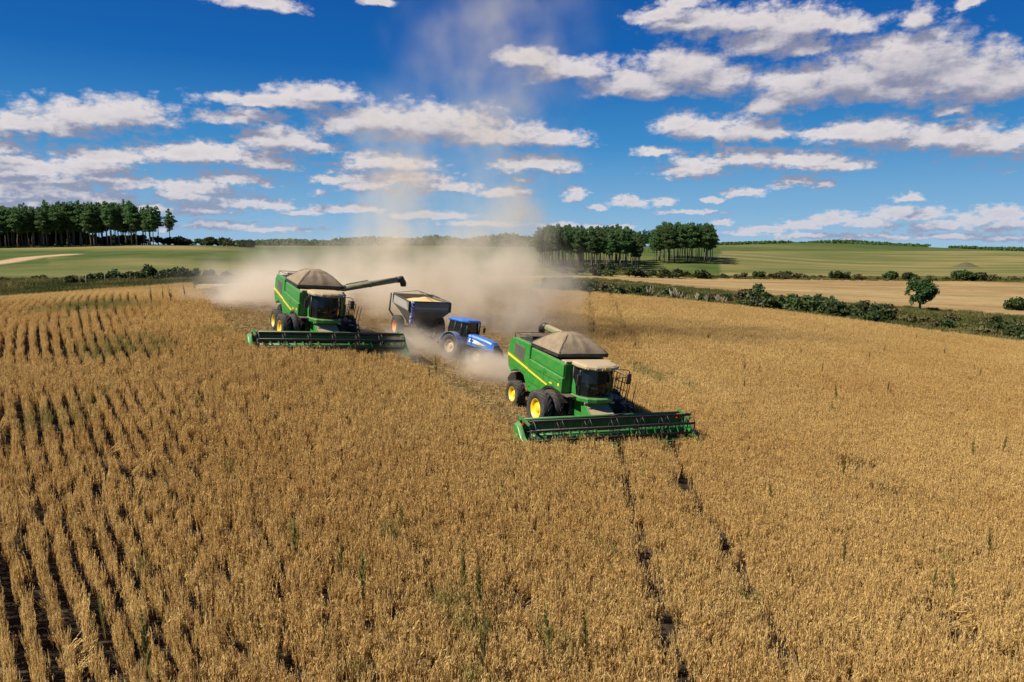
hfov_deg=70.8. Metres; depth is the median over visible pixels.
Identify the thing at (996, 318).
shrub
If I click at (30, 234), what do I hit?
shrub
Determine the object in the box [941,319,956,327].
shrub
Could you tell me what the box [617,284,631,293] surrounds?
shrub
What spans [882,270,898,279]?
shrub
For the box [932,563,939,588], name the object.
weed plant
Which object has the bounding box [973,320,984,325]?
shrub
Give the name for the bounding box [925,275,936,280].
shrub
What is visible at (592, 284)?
shrub
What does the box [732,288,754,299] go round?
shrub
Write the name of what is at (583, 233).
pine tree
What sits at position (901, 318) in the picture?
shrub
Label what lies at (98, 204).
pine tree
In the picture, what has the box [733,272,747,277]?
shrub
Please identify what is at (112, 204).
pine tree
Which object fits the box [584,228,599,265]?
pine tree
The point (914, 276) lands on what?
shrub
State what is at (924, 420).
ripe crop
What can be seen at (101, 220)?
pine tree
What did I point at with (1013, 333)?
shrub
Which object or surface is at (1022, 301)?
shrub
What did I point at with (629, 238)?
pine tree
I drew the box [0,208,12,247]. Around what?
pine tree
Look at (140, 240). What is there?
shrub
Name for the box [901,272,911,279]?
shrub
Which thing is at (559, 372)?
combine harvester
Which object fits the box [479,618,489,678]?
weed plant
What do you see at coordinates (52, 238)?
shrub
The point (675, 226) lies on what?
pine tree
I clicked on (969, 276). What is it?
shrub
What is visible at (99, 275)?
shrub
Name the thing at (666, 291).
shrub
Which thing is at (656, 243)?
pine tree
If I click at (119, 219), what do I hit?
pine tree
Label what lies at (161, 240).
shrub
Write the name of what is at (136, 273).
shrub
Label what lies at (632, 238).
pine tree
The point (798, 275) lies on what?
shrub
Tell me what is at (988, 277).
shrub
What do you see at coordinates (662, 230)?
pine tree
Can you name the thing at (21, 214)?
pine tree
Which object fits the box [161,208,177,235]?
pine tree
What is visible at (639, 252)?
pine tree
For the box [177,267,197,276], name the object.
shrub
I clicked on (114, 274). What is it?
shrub
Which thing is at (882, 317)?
shrub
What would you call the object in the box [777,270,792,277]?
shrub
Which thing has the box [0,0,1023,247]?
sky
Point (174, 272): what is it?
shrub
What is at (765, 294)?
shrub
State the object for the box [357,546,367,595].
weed plant
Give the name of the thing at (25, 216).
pine tree
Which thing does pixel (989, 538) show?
weed plant
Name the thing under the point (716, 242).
pine tree
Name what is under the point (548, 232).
pine tree
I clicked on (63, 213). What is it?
pine tree
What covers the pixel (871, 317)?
shrub
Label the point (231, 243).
shrub
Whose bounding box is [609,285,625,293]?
shrub
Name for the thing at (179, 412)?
weed plant
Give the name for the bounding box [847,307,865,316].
shrub
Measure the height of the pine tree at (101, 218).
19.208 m
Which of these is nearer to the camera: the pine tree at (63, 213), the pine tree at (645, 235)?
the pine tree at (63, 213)
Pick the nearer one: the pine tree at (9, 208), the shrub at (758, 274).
the shrub at (758, 274)
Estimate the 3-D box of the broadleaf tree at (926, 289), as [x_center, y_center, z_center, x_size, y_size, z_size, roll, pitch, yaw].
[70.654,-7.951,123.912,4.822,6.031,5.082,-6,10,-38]
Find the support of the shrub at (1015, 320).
on the ground at (514, 267)
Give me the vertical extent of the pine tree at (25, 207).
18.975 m
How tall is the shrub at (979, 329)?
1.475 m
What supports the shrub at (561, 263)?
on the ground at (514, 267)
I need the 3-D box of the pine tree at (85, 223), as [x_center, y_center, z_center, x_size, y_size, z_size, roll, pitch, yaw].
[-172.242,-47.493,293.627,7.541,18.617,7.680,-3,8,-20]
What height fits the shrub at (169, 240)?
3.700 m
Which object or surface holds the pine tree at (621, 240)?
on the ground at (514, 267)
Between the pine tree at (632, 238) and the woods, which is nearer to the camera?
the pine tree at (632, 238)
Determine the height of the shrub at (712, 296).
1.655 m
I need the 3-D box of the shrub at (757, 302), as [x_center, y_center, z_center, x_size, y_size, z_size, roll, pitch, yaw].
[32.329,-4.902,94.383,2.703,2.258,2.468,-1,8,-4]
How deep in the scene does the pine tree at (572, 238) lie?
255.11 m
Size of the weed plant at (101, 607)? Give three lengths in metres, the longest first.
1.245 x 0.196 x 0.130 m
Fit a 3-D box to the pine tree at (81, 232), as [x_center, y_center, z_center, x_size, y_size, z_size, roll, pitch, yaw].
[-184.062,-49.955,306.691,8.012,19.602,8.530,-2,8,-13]
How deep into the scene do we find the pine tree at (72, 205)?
296.95 m
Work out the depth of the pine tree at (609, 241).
251.22 m
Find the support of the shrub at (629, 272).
on the ground at (514, 267)
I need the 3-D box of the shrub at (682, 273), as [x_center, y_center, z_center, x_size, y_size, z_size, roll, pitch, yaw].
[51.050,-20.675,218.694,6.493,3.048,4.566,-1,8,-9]
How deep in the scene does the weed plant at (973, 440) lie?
35.87 m
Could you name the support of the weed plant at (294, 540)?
on the ground at (514, 267)
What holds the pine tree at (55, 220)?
on the ground at (514, 267)
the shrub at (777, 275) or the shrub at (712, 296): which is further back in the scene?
the shrub at (777, 275)
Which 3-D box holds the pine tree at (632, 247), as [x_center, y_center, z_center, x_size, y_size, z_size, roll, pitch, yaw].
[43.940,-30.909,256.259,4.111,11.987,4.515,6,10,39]
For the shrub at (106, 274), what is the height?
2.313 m
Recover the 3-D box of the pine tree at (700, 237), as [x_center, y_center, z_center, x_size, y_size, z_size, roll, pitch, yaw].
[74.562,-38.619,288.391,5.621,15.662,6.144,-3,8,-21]
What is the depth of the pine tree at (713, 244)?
288.10 m
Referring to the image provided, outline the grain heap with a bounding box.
[405,297,439,301]
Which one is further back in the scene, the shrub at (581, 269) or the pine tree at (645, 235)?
the pine tree at (645, 235)
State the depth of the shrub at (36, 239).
322.21 m
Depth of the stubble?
60.62 m
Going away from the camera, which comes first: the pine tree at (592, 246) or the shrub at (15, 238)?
the pine tree at (592, 246)
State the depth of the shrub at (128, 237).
305.99 m
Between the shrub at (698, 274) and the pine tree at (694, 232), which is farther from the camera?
the pine tree at (694, 232)
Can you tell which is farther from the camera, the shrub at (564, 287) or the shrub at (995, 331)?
the shrub at (564, 287)
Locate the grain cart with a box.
[389,290,451,342]
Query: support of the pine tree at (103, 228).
on the ground at (514, 267)
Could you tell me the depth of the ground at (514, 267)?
148.75 m
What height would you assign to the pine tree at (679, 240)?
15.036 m
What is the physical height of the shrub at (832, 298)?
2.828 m
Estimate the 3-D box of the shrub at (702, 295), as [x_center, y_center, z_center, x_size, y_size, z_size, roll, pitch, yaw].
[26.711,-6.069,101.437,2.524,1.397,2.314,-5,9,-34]
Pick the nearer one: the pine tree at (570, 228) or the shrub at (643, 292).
the shrub at (643, 292)
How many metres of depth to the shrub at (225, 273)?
129.11 m
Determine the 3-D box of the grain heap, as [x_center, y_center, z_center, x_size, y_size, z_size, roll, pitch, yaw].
[-6.558,-2.922,52.236,2.900,0.721,3.560,1,12,-26]
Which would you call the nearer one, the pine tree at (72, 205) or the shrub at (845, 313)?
the shrub at (845, 313)
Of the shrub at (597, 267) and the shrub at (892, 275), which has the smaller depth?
the shrub at (892, 275)
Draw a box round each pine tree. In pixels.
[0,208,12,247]
[0,211,6,247]
[4,207,13,246]
[5,206,24,247]
[15,204,28,246]
[17,203,31,246]
[21,208,33,247]
[25,206,38,246]
[34,208,49,246]
[35,199,53,246]
[43,205,63,246]
[44,200,50,245]
[55,201,64,245]
[56,202,74,246]
[64,201,79,246]
[69,201,86,246]
[76,201,83,245]
[79,201,87,244]
[79,201,97,246]
[81,202,101,245]
[93,203,100,245]
[95,202,102,244]
[97,201,106,245]
[98,201,108,245]
[98,207,107,244]
[100,204,116,245]
[110,202,115,244]
[111,203,125,245]
[118,199,133,244]
[121,200,134,245]
[126,205,142,245]
[138,207,144,244]
[140,209,157,245]
[144,205,152,240]
[144,207,158,245]
[154,206,163,244]
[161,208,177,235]
[530,227,540,262]
[532,230,546,252]
[542,230,547,265]
[544,227,554,265]
[548,229,558,262]
[555,226,564,260]
[560,226,570,262]
[568,226,572,266]
[568,227,579,264]
[571,231,583,267]
[579,229,589,266]
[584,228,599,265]
[595,228,605,264]
[603,232,608,266]
[604,232,615,264]
[606,229,618,263]
[614,231,618,266]
[617,228,624,266]
[617,229,630,266]
[618,229,632,267]
[627,229,633,266]
[630,237,638,265]
[633,237,643,267]
[636,233,646,250]
[642,229,648,243]
[648,229,656,261]
[650,229,662,262]
[660,224,667,262]
[660,225,675,263]
[670,223,680,262]
[672,226,687,263]
[682,225,691,262]
[685,223,699,262]
[693,225,704,262]
[699,223,709,261]
[702,225,715,263]
[705,227,719,263]
[712,228,718,258]
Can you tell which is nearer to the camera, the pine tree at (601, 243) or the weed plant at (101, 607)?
the weed plant at (101, 607)
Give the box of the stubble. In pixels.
[196,282,675,449]
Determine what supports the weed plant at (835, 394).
on the ground at (514, 267)
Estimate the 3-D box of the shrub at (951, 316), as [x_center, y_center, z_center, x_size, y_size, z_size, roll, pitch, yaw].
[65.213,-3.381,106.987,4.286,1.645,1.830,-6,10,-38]
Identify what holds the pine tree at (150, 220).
on the ground at (514, 267)
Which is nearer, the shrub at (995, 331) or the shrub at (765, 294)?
the shrub at (995, 331)
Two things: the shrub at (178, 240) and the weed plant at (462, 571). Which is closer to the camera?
the weed plant at (462, 571)
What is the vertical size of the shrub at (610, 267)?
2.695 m
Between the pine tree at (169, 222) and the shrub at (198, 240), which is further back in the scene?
the shrub at (198, 240)
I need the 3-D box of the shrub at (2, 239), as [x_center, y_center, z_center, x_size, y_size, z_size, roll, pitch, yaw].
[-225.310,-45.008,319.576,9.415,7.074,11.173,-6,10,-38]
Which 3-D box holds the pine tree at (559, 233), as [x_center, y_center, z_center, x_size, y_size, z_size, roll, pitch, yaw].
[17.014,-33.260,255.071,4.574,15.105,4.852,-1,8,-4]
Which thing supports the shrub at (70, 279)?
on the ground at (514, 267)
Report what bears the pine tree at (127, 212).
on the ground at (514, 267)
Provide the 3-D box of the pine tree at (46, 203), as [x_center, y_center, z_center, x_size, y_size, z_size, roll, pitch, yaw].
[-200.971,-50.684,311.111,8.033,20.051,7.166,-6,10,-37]
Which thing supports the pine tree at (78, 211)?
on the ground at (514, 267)
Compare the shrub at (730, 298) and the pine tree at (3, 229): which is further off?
the pine tree at (3, 229)
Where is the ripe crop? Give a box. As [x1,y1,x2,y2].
[0,282,1023,681]
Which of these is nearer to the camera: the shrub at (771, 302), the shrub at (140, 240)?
the shrub at (771, 302)
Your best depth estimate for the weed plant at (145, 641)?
13.70 m
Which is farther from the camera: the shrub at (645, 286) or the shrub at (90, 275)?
the shrub at (90, 275)
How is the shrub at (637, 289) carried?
on the ground at (514, 267)
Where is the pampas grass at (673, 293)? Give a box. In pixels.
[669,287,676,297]
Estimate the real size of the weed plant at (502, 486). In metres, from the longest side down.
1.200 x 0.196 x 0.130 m
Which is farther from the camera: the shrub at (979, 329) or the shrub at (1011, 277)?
the shrub at (1011, 277)
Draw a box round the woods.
[253,232,1023,250]
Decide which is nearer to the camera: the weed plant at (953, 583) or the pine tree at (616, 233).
the weed plant at (953, 583)
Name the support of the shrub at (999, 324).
on the ground at (514, 267)
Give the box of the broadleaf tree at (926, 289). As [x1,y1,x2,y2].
[905,278,939,308]
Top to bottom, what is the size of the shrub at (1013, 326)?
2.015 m
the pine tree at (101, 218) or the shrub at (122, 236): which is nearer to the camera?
the pine tree at (101, 218)
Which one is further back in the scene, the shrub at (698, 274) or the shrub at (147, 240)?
the shrub at (147, 240)
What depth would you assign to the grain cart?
51.43 m
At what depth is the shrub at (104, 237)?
326.34 m
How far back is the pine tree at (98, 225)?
295.14 m
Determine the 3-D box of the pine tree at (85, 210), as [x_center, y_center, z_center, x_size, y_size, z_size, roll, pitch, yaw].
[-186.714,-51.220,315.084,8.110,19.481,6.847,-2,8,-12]
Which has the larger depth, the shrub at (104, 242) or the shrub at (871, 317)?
the shrub at (104, 242)
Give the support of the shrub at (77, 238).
on the ground at (514, 267)
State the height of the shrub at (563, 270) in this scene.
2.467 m
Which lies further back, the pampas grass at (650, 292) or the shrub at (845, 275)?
the shrub at (845, 275)
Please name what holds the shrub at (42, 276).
on the ground at (514, 267)
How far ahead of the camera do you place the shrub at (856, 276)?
224.38 m
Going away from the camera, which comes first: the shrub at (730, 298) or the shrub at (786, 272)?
the shrub at (730, 298)
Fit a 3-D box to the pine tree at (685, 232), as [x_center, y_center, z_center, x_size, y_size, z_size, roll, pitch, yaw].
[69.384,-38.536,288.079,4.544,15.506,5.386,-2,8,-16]
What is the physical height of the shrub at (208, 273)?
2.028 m
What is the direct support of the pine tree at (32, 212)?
on the ground at (514, 267)
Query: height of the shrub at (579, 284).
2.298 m
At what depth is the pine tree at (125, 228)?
300.74 m
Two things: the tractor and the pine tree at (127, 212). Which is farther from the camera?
the pine tree at (127, 212)
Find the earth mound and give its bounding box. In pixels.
[952,262,978,266]
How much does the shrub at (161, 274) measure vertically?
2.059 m
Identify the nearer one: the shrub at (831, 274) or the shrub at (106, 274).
the shrub at (106, 274)
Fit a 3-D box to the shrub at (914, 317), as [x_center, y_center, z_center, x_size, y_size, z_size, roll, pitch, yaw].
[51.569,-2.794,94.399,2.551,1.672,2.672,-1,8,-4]
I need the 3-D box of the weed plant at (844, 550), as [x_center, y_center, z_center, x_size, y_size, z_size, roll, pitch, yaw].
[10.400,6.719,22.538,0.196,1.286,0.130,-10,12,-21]
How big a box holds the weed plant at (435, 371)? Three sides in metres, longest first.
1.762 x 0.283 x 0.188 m
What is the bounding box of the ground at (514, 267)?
[0,243,1023,681]
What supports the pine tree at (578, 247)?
on the ground at (514, 267)
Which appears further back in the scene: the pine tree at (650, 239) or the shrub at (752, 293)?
the pine tree at (650, 239)
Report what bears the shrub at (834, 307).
on the ground at (514, 267)
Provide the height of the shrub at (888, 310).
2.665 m
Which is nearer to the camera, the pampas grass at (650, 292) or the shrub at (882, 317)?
the shrub at (882, 317)
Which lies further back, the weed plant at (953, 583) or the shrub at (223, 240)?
the shrub at (223, 240)
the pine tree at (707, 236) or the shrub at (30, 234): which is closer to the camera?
the pine tree at (707, 236)
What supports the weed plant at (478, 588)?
on the ground at (514, 267)
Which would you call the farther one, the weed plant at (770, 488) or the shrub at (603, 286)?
the shrub at (603, 286)
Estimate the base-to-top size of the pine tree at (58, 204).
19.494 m
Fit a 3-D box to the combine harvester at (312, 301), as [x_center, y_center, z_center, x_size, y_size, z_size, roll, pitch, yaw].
[-12.110,-2.235,46.746,11.033,4.671,10.403,1,12,-32]
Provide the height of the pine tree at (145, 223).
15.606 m
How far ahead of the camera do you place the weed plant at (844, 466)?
31.29 m
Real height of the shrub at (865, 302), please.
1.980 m
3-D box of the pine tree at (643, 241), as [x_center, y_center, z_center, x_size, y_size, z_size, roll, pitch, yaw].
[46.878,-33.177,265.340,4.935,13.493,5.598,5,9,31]
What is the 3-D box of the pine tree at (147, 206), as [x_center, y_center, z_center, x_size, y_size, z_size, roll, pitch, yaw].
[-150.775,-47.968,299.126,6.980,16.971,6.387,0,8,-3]
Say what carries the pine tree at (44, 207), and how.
on the ground at (514, 267)
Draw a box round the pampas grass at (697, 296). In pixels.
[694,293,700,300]
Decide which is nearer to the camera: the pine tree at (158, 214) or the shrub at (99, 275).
the shrub at (99, 275)
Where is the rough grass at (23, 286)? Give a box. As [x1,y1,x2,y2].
[0,266,1023,341]
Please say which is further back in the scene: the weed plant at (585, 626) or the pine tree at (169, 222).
the pine tree at (169, 222)
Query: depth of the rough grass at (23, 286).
114.26 m
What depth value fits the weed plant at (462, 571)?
18.08 m
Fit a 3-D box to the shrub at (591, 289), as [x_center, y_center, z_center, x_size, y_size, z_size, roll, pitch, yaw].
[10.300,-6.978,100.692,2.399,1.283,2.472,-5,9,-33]
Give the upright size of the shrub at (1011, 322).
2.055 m
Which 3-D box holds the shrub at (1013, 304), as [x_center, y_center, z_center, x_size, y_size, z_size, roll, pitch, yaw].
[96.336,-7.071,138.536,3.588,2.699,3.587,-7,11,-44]
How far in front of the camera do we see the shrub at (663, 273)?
216.53 m
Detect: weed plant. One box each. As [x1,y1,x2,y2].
[97,590,106,642]
[134,607,151,681]
[177,402,182,425]
[289,518,298,572]
[337,533,345,577]
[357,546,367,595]
[399,500,401,527]
[433,355,437,376]
[459,540,466,600]
[472,563,483,617]
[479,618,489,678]
[498,477,503,492]
[539,601,551,666]
[581,605,588,662]
[769,478,771,496]
[833,381,837,399]
[842,454,847,474]
[842,537,847,560]
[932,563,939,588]
[947,562,955,608]
[972,437,974,455]
[987,526,991,553]
[1002,434,1006,450]
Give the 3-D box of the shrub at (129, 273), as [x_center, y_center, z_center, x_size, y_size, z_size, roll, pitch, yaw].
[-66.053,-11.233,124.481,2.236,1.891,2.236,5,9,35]
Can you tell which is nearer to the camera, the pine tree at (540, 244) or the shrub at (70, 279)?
the shrub at (70, 279)
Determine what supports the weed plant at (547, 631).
on the ground at (514, 267)
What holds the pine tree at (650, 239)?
on the ground at (514, 267)
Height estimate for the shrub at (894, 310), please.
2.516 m
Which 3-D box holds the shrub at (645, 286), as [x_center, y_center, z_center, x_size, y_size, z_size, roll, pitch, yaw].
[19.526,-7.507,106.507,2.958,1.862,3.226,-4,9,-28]
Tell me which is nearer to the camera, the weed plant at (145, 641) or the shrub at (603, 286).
the weed plant at (145, 641)
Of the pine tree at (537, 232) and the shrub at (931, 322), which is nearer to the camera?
the shrub at (931, 322)
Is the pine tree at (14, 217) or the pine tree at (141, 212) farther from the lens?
the pine tree at (141, 212)
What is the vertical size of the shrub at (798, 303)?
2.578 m
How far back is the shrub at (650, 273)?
217.01 m
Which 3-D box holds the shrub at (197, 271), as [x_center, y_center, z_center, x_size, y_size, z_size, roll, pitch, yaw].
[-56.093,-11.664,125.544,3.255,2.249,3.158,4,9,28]
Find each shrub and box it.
[0,234,15,245]
[4,234,33,245]
[18,233,36,245]
[29,234,45,243]
[35,274,47,277]
[44,231,66,245]
[63,275,77,283]
[66,231,94,245]
[84,273,96,279]
[93,272,105,278]
[101,239,112,244]
[101,268,119,278]
[103,235,117,244]
[107,270,127,277]
[115,235,126,244]
[121,235,140,244]
[124,271,134,277]
[128,234,145,244]
[134,271,142,277]
[138,234,151,244]
[138,264,158,278]
[151,236,165,244]
[154,270,168,278]
[163,237,173,244]
[168,266,188,277]
[172,236,184,244]
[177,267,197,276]
[181,238,192,244]
[189,268,200,276]
[190,238,208,244]
[201,269,215,276]
[203,237,216,245]
[217,237,232,245]
[220,271,232,276]
[226,240,237,246]
[235,240,247,246]
[244,239,254,247]
[555,266,568,273]
[556,286,568,290]
[558,260,566,266]
[571,278,590,290]
[573,266,585,274]
[584,280,597,290]
[584,287,594,291]
[588,266,601,275]
[594,263,601,268]
[595,282,614,290]
[602,269,615,275]
[606,264,614,269]
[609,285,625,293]
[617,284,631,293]
[624,268,635,276]
[626,265,637,269]
[633,286,643,292]
[634,268,645,276]
[638,289,653,295]
[642,284,652,290]
[644,270,656,276]
[656,268,680,277]
[662,287,675,294]
[671,268,691,277]
[693,293,709,299]
[694,269,705,277]
[700,271,713,278]
[706,292,723,300]
[724,295,733,302]
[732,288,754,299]
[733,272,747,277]
[736,300,748,304]
[741,283,765,293]
[743,290,758,301]
[748,295,765,307]
[751,271,765,277]
[757,291,776,298]
[762,296,793,310]
[767,273,785,277]
[776,293,799,304]
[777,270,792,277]
[791,295,820,310]
[792,273,805,277]
[808,300,831,312]
[817,299,843,315]
[818,295,850,311]
[828,270,841,278]
[836,271,850,278]
[842,308,854,316]
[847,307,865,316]
[848,300,870,306]
[849,302,868,312]
[852,274,865,279]
[862,313,876,321]
[866,303,893,315]
[867,310,888,322]
[869,301,898,314]
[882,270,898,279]
[889,315,912,322]
[895,314,918,322]
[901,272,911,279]
[910,272,919,278]
[917,315,939,326]
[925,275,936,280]
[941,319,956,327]
[942,313,961,320]
[950,270,966,279]
[956,269,974,278]
[966,272,987,280]
[971,325,987,333]
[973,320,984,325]
[979,316,990,321]
[982,274,997,279]
[986,315,1001,322]
[986,328,1000,334]
[987,319,1010,328]
[1002,297,1023,309]
[1002,323,1023,333]
[1003,317,1020,322]
[1003,320,1021,327]
[1004,329,1023,337]
[1007,276,1019,280]
[1016,296,1023,310]
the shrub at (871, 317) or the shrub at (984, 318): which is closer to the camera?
the shrub at (871, 317)
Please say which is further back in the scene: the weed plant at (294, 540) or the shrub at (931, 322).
the shrub at (931, 322)
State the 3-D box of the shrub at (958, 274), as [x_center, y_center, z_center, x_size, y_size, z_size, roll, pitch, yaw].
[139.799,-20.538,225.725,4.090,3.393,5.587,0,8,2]
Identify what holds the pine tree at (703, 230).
on the ground at (514, 267)
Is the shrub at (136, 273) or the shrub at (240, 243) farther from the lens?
the shrub at (240, 243)
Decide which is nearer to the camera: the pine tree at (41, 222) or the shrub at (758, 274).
the shrub at (758, 274)
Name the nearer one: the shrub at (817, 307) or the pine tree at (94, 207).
the shrub at (817, 307)
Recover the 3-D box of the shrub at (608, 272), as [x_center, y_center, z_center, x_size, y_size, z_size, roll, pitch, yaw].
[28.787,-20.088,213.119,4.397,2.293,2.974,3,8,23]
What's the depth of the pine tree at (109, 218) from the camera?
293.21 m
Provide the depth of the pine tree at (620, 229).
260.13 m
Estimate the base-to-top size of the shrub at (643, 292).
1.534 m
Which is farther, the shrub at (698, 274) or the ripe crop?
the shrub at (698, 274)
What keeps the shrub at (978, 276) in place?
on the ground at (514, 267)
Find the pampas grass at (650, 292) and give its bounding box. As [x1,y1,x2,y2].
[646,286,652,295]
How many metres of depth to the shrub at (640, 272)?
214.49 m
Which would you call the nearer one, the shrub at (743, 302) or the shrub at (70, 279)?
the shrub at (743, 302)
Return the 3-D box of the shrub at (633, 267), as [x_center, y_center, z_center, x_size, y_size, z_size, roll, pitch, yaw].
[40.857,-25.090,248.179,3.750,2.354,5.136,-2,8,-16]
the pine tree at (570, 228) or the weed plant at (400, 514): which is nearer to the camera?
the weed plant at (400, 514)
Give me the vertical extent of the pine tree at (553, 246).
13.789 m
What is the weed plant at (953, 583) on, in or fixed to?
on the ground at (514, 267)
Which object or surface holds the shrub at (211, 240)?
on the ground at (514, 267)
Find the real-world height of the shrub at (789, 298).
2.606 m
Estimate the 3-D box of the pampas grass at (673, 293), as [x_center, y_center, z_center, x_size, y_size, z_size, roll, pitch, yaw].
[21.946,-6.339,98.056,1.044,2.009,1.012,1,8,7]
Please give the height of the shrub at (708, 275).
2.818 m
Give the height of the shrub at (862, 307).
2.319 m
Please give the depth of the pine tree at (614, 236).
251.78 m
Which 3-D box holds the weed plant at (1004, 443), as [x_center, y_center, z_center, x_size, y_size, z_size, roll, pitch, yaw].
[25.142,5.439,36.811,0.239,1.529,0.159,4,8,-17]
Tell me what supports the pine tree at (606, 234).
on the ground at (514, 267)
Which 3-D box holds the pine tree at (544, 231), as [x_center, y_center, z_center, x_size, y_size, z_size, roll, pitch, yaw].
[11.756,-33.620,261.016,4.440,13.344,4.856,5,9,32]
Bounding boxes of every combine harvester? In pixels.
[246,268,409,356]
[506,322,700,446]
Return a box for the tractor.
[440,316,508,366]
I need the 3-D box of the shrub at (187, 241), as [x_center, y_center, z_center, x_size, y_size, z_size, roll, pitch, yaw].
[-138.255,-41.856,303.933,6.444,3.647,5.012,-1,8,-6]
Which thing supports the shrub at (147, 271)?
on the ground at (514, 267)
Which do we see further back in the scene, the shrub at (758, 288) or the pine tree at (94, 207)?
the pine tree at (94, 207)
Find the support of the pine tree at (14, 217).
on the ground at (514, 267)
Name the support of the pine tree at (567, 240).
on the ground at (514, 267)
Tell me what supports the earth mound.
on the ground at (514, 267)
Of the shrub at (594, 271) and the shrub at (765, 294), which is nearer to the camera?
the shrub at (765, 294)
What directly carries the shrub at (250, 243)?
on the ground at (514, 267)
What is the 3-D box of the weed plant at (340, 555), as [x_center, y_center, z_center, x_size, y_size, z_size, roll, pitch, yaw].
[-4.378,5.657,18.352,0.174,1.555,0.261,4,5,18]
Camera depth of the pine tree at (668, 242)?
286.20 m
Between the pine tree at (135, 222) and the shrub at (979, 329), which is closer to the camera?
the shrub at (979, 329)
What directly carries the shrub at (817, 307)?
on the ground at (514, 267)

